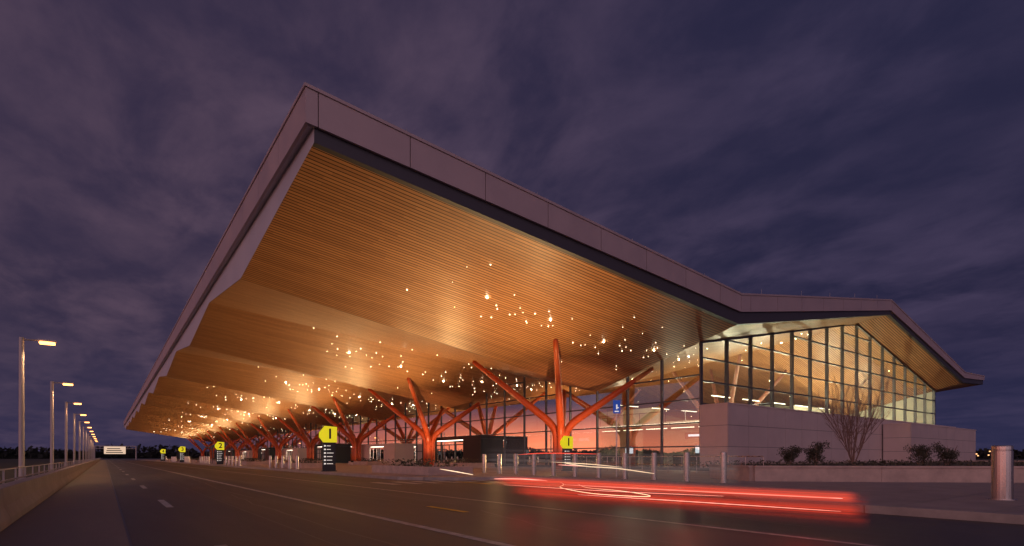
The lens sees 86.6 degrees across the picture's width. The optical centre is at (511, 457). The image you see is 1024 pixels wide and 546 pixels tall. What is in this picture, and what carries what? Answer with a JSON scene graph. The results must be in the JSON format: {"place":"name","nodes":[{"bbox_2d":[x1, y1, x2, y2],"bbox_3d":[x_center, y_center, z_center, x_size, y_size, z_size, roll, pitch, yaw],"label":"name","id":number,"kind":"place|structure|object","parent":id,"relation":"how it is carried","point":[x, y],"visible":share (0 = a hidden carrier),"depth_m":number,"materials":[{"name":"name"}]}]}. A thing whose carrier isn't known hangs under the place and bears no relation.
{"place":"outdoors","nodes":[
{"label":"outdoors","id":0,"kind":"place"},
{"bbox_2d":[0,459,129,545],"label":"road shoulder","id":1,"kind":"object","parent":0,"point":[76,521],"visible":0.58,"depth_m":9.58},
{"bbox_2d":[0,458,102,531],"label":"parapet wall","id":2,"kind":"structure","parent":1,"relation":"on","point":[19,498],"depth_m":11.84,"materials":[{"name":"concrete"}]},
{"bbox_2d":[0,458,99,483],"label":"guard rail","id":3,"kind":"object","parent":2,"relation":"on","point":[3,481],"visible":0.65,"depth_m":25.13,"materials":[{"name":"grey metal"}]},
{"bbox_2d":[0,458,1023,483],"bbox_3d":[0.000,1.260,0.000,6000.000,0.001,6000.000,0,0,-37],"label":"ground","id":4,"kind":"structure","parent":0,"point":[8,463],"depth_m":95.35,"materials":[{"name":"plant"}]},
{"bbox_2d":[17,337,55,479],"bbox_3d":[-26.396,-2.665,30.203,1.610,7.850,0.380,0,0,-37],"label":"street lamp","id":5,"kind":"object","parent":4,"relation":"on","point":[21,462],"visible":0.96,"depth_m":29.75,"materials":[{"name":"grey metal"}]},
{"bbox_2d":[49,381,73,471],"bbox_3d":[-39.356,-2.665,47.483,1.610,7.850,0.380,0,0,-37],"label":"street lamp","id":6,"kind":"object","parent":4,"relation":"on","point":[52,418],"visible":0.88,"depth_m":47.03,"materials":[{"name":"grey metal"}]},
{"bbox_2d":[64,402,81,467],"bbox_3d":[-52.316,-2.665,64.763,1.610,7.850,0.380,0,0,-37],"label":"street lamp","id":7,"kind":"object","parent":4,"relation":"on","point":[66,453],"visible":0.9,"depth_m":64.31,"materials":[{"name":"grey metal"}]},
{"bbox_2d":[73,413,86,463],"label":"street lamp","id":8,"kind":"object","parent":4,"relation":"on","point":[74,414],"visible":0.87,"depth_m":81.58,"materials":[{"name":"grey metal"}]},
{"bbox_2d":[79,421,89,463],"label":"street lamp","id":9,"kind":"object","parent":4,"relation":"on","point":[79,436],"visible":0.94,"depth_m":98.84,"materials":[{"name":"grey metal"}]},
{"bbox_2d":[82,426,91,461],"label":"street lamp","id":10,"kind":"object","parent":4,"relation":"on","point":[83,442],"visible":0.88,"depth_m":116.16,"materials":[{"name":"grey metal"}]},
{"bbox_2d":[85,430,92,458],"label":"street lamp","id":11,"kind":"object","parent":4,"relation":"on","point":[86,444],"visible":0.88,"depth_m":133.49,"materials":[{"name":"grey metal"}]},
{"bbox_2d":[0,444,1023,458],"bbox_3d":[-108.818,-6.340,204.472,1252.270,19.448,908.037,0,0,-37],"label":"distant trees","id":12,"kind":"object","parent":4,"relation":"on","point":[35,453],"visible":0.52,"depth_m":483.32,"materials":[{"name":"black plant"}]},
{"bbox_2d":[0,0,1023,452],"label":"sky","id":13,"kind":"structure","parent":0,"point":[874,149],"materials":[{"name":"purple"}]},
{"bbox_2d":[25,458,1023,545],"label":"road","id":14,"kind":"structure","parent":0,"point":[190,517],"depth_m":9.93,"materials":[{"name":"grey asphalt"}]},
{"bbox_2d":[94,446,136,459],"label":"overhead gantry sign","id":15,"kind":"object","parent":14,"relation":"on","point":[115,450],"visible":0.94,"depth_m":242.26,"materials":[{"name":"white metal"}]},
{"bbox_2d":[426,482,486,511],"bbox_3d":[-1.368,1.089,17.619,1.720,0.002,13.701,0,0,-3],"label":"yellow marking","id":16,"kind":"object","parent":14,"relation":"on","point":[452,509],"visible":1,"depth_m":11.57,"materials":[{"name":"paint"}]},
{"bbox_2d":[107,459,875,545],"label":"lane marking","id":17,"kind":"object","parent":14,"relation":"on","point":[165,503],"visible":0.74,"depth_m":10.58,"materials":[{"name":"paint"}]},
{"bbox_2d":[146,460,1023,524],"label":"kerb","id":18,"kind":"structure","parent":14,"relation":"on","point":[1009,518],"depth_m":12.23,"materials":[{"name":"concrete"}]},
{"bbox_2d":[442,453,856,513],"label":"moving car light trails","id":19,"kind":"object","parent":14,"relation":"on","point":[655,498],"visible":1,"depth_m":8.93,"materials":[{"name":"red"}]},
{"bbox_2d":[153,459,1023,513],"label":"sidewalk","id":20,"kind":"structure","parent":0,"point":[934,492],"depth_m":17.69,"materials":[{"name":"concrete"}]},
{"bbox_2d":[160,449,164,460],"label":"wayfinding totem sign","id":21,"kind":"object","parent":20,"relation":"on","point":[162,451],"visible":0.96,"depth_m":139.03,"materials":[{"name":"black"}]},
{"bbox_2d":[178,446,184,461],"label":"wayfinding totem sign","id":22,"kind":"object","parent":20,"relation":"on","point":[181,449],"visible":0.99,"depth_m":104.67,"materials":[{"name":"black"}]},
{"bbox_2d":[175,450,188,460],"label":"bus shelter","id":23,"kind":"object","parent":20,"relation":"on","point":[186,453],"visible":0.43,"depth_m":124.07,"materials":[{"name":"grey metal"}]},
{"bbox_2d":[190,457,207,461],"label":"concrete planter","id":24,"kind":"object","parent":20,"relation":"on","point":[196,459],"visible":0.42,"depth_m":102.70,"materials":[{"name":"concrete"}]},
{"bbox_2d":[188,436,213,455],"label":"branching column","id":25,"kind":"structure","parent":20,"relation":"on","point":[204,450],"depth_m":208.59,"materials":[{"name":"red metal"}]},
{"bbox_2d":[196,433,225,458],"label":"branching column","id":26,"kind":"structure","parent":20,"relation":"on","point":[205,444],"depth_m":190.19,"materials":[{"name":"red metal"}]},
{"bbox_2d":[204,446,225,462],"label":"bus shelter","id":27,"kind":"object","parent":20,"relation":"on","point":[212,447],"visible":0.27,"depth_m":85.75,"materials":[{"name":"grey metal"}]},
{"bbox_2d":[215,442,223,463],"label":"wayfinding totem sign","id":28,"kind":"object","parent":20,"relation":"on","point":[219,446],"visible":1,"depth_m":73.35,"materials":[{"name":"black"}]},
{"bbox_2d":[204,430,239,457],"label":"branching column","id":29,"kind":"structure","parent":20,"relation":"on","point":[227,446],"depth_m":172.23,"materials":[{"name":"red metal"}]},
{"bbox_2d":[210,458,234,463],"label":"concrete planter","id":30,"kind":"object","parent":20,"relation":"on","point":[214,461],"visible":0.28,"depth_m":85.44,"materials":[{"name":"concrete"}]},
{"bbox_2d":[217,427,255,458],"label":"branching column","id":31,"kind":"structure","parent":20,"relation":"on","point":[233,445],"depth_m":153.87,"materials":[{"name":"red metal"}]},
{"bbox_2d":[237,458,268,464],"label":"concrete planter","id":32,"kind":"object","parent":20,"relation":"on","point":[253,461],"visible":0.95,"depth_m":66.16,"materials":[{"name":"concrete"}]},
{"bbox_2d":[231,423,276,457],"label":"branching column","id":33,"kind":"structure","parent":20,"relation":"on","point":[247,440],"depth_m":135.73,"materials":[{"name":"red metal"}]},
{"bbox_2d":[268,456,271,467],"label":"steel bollard","id":34,"kind":"object","parent":20,"relation":"on","point":[270,461],"visible":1,"depth_m":50.32,"materials":[{"name":"silver metal"}]},
{"bbox_2d":[275,456,277,467],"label":"steel bollard","id":35,"kind":"object","parent":20,"relation":"on","point":[276,461],"visible":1,"depth_m":48.56,"materials":[{"name":"silver metal"}]},
{"bbox_2d":[249,417,303,459],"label":"branching column","id":36,"kind":"structure","parent":20,"relation":"on","point":[283,442],"depth_m":117.47,"materials":[{"name":"red paint"}]},
{"bbox_2d":[281,456,283,467],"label":"steel bollard","id":37,"kind":"object","parent":20,"relation":"on","point":[282,461],"visible":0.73,"depth_m":46.79,"materials":[{"name":"silver metal"}]},
{"bbox_2d":[288,456,291,468],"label":"steel bollard","id":38,"kind":"object","parent":20,"relation":"on","point":[289,462],"visible":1,"depth_m":45.03,"materials":[{"name":"silver metal"}]},
{"bbox_2d":[295,455,298,468],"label":"steel bollard","id":39,"kind":"object","parent":20,"relation":"on","point":[296,461],"visible":0.89,"depth_m":43.29,"materials":[{"name":"silver metal"}]},
{"bbox_2d":[279,458,321,467],"bbox_3d":[-19.230,0.495,50.640,2.800,0.911,7.500,0,0,-37],"label":"concrete planter","id":40,"kind":"object","parent":20,"relation":"on","point":[308,464],"visible":0.79,"depth_m":47.84,"materials":[{"name":"concrete"}]},
{"bbox_2d":[275,409,340,459],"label":"branching column","id":41,"kind":"structure","parent":20,"relation":"on","point":[309,445],"depth_m":99.27,"materials":[{"name":"red paint"}]},
{"bbox_2d":[301,458,321,462],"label":"concrete planter","id":42,"kind":"object","parent":20,"relation":"on","point":[313,459],"visible":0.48,"depth_m":86.01,"materials":[{"name":"concrete"}]},
{"bbox_2d":[319,426,336,471],"bbox_3d":[-12.394,-0.580,36.593,1.120,3.060,0.400,0,0,-27],"label":"wayfinding totem sign","id":43,"kind":"object","parent":20,"relation":"on","point":[328,436],"visible":0.98,"depth_m":36.47,"materials":[{"name":"black metal"}]},
{"bbox_2d":[311,397,393,460],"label":"branching column","id":44,"kind":"structure","parent":20,"relation":"on","point":[357,443],"depth_m":80.98,"materials":[{"name":"red paint"}]},
{"bbox_2d":[348,458,389,464],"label":"concrete planter","id":45,"kind":"object","parent":20,"relation":"on","point":[368,462],"visible":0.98,"depth_m":66.67,"materials":[{"name":"concrete"}]},
{"bbox_2d":[372,458,472,474],"bbox_3d":[-5.550,0.479,32.400,2.800,0.943,7.500,0,0,-37],"label":"concrete planter","id":46,"kind":"object","parent":20,"relation":"on","point":[426,468],"visible":1,"depth_m":30.19,"materials":[{"name":"concrete"}]},
{"bbox_2d":[368,377,479,464],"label":"branching column","id":47,"kind":"structure","parent":20,"relation":"on","point":[429,438],"depth_m":62.77,"materials":[{"name":"orange paint"}]},
{"bbox_2d":[434,458,495,467],"bbox_3d":[-4.440,0.466,50.420,3.000,0.968,6.000,0,0,-37],"label":"concrete planter","id":48,"kind":"object","parent":20,"relation":"on","point":[477,464],"visible":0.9,"depth_m":48.69,"materials":[{"name":"concrete"}]},
{"bbox_2d":[482,454,485,472],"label":"steel bollard","id":49,"kind":"object","parent":20,"relation":"on","point":[483,463],"visible":1,"depth_m":33.00,"materials":[{"name":"silver metal"}]},
{"bbox_2d":[497,454,501,473],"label":"steel bollard","id":50,"kind":"object","parent":20,"relation":"on","point":[498,464],"visible":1,"depth_m":31.71,"materials":[{"name":"silver metal"}]},
{"bbox_2d":[514,454,517,473],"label":"steel bollard","id":51,"kind":"object","parent":20,"relation":"on","point":[515,463],"visible":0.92,"depth_m":30.44,"materials":[{"name":"silver metal"}]},
{"bbox_2d":[532,454,535,474],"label":"steel bollard","id":52,"kind":"object","parent":20,"relation":"on","point":[533,465],"visible":0.81,"depth_m":29.16,"materials":[{"name":"silver metal"}]},
{"bbox_2d":[550,454,556,475],"bbox_3d":[2.140,0.375,27.980,0.324,1.150,0.324,0,0,-37],"label":"steel bollard","id":53,"kind":"object","parent":20,"relation":"on","point":[553,464],"visible":0.77,"depth_m":27.88,"materials":[{"name":"silver metal"}]},
{"bbox_2d":[124,82,984,470],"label":"airport terminal","id":54,"kind":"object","parent":20,"relation":"on","point":[358,252],"visible":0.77,"depth_m":40.55,"materials":[{"name":"brown wood"}]},
{"bbox_2d":[472,339,653,467],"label":"branching column","id":55,"kind":"structure","parent":20,"relation":"on","point":[559,430],"depth_m":44.35,"materials":[{"name":"orange paint"}]},
{"bbox_2d":[560,436,572,470],"bbox_3d":[3.817,-0.274,37.998,0.896,2.448,0.320,0,0,-27],"label":"wayfinding totem sign","id":56,"kind":"object","parent":20,"relation":"on","point":[566,443],"visible":0.81,"depth_m":37.90,"materials":[{"name":"black"}]},
{"bbox_2d":[572,454,577,476],"bbox_3d":[3.100,0.375,26.700,0.324,1.150,0.324,0,0,-37],"label":"steel bollard","id":57,"kind":"object","parent":20,"relation":"on","point":[575,469],"visible":0.72,"depth_m":26.60,"materials":[{"name":"silver metal"}]},
{"bbox_2d":[595,453,601,477],"bbox_3d":[4.060,0.375,25.420,0.324,1.150,0.324,0,0,-37],"label":"steel bollard","id":58,"kind":"object","parent":20,"relation":"on","point":[598,463],"visible":0.98,"depth_m":25.32,"materials":[{"name":"silver metal"}]},
{"bbox_2d":[613,400,619,476],"bbox_3d":[5.001,-0.900,25.972,0.340,3.700,0.125,0,0,-2],"label":"blue parking sign","id":59,"kind":"object","parent":20,"relation":"on","point":[616,406],"visible":0.9,"depth_m":25.95,"materials":[{"name":"metal"}]},
{"bbox_2d":[621,453,628,478],"bbox_3d":[5.020,0.375,24.140,0.324,1.150,0.324,0,0,-37],"label":"steel bollard","id":60,"kind":"object","parent":20,"relation":"on","point":[624,464],"visible":0.98,"depth_m":24.04,"materials":[{"name":"silver metal"}]},
{"bbox_2d":[650,453,657,479],"bbox_3d":[5.980,0.375,22.860,0.324,1.150,0.324,0,0,-37],"label":"steel bollard","id":61,"kind":"object","parent":20,"relation":"on","point":[654,463],"visible":0.93,"depth_m":22.76,"materials":[{"name":"silver metal"}]},
{"bbox_2d":[572,456,763,473],"bbox_3d":[8.620,0.439,34.340,0.050,1.022,15.035,0,0,-37],"label":"metal railing","id":62,"kind":"object","parent":20,"relation":"on","point":[586,463],"visible":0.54,"depth_m":33.54,"materials":[{"name":"metal"}]},
{"bbox_2d":[684,452,689,480],"bbox_3d":[6.940,0.375,21.580,0.324,1.150,0.324,0,0,-37],"label":"steel bollard","id":63,"kind":"object","parent":20,"relation":"on","point":[686,464],"visible":0.93,"depth_m":21.48,"materials":[{"name":"silver metal"}]},
{"bbox_2d":[719,452,727,482],"bbox_3d":[7.900,0.375,20.300,0.324,1.150,0.324,0,0,-37],"label":"steel bollard","id":64,"kind":"object","parent":20,"relation":"on","point":[723,464],"visible":0.97,"depth_m":20.20,"materials":[{"name":"silver metal"}]},
{"bbox_2d":[646,459,1023,482],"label":"raised planter bed","id":65,"kind":"object","parent":20,"relation":"on","point":[898,471],"visible":0.85,"depth_m":21.21,"materials":[{"name":"grey concrete"}]},
{"bbox_2d":[776,445,802,465],"bbox_3d":[14.231,-0.068,27.884,1.257,1.151,0.969,0,0,25],"label":"shrub","id":66,"kind":"object","parent":65,"relation":"on","point":[791,456],"visible":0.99,"depth_m":27.77,"materials":[{"name":"green plant"}]},
{"bbox_2d":[803,440,829,465],"bbox_3d":[15.841,-0.190,28.152,1.002,1.393,1.260,0,0,-37],"label":"shrub","id":67,"kind":"object","parent":65,"relation":"on","point":[814,453],"visible":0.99,"depth_m":28.07,"materials":[{"name":"green plant"}]},
{"bbox_2d":[808,361,895,464],"bbox_3d":[18.712,-2.372,29.950,3.846,5.770,4.606,0,0,-14],"label":"bare tree","id":68,"kind":"object","parent":65,"relation":"on","point":[848,423],"visible":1,"depth_m":29.88,"materials":[{"name":"brown plant"}]},
{"bbox_2d":[903,443,942,465],"bbox_3d":[21.109,-0.137,27.925,1.166,1.290,1.709,0,0,-37],"label":"shrub","id":69,"kind":"object","parent":65,"relation":"on","point":[921,453],"visible":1,"depth_m":27.81,"materials":[{"name":"green plant"}]},
{"bbox_2d":[932,441,959,464],"bbox_3d":[22.436,-0.166,28.029,1.554,1.346,1.318,0,0,-37],"label":"shrub","id":70,"kind":"object","parent":65,"relation":"on","point":[949,454],"visible":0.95,"depth_m":28.04,"materials":[{"name":"green plant"}]},
{"bbox_2d":[987,445,1017,500],"bbox_3d":[10.990,0.340,12.180,0.513,1.220,0.513,0,0,-37],"label":"steel bollard","id":71,"kind":"object","parent":20,"relation":"on","point":[1002,472],"visible":1,"depth_m":12.04,"materials":[{"name":"silver metal"}]}
]}

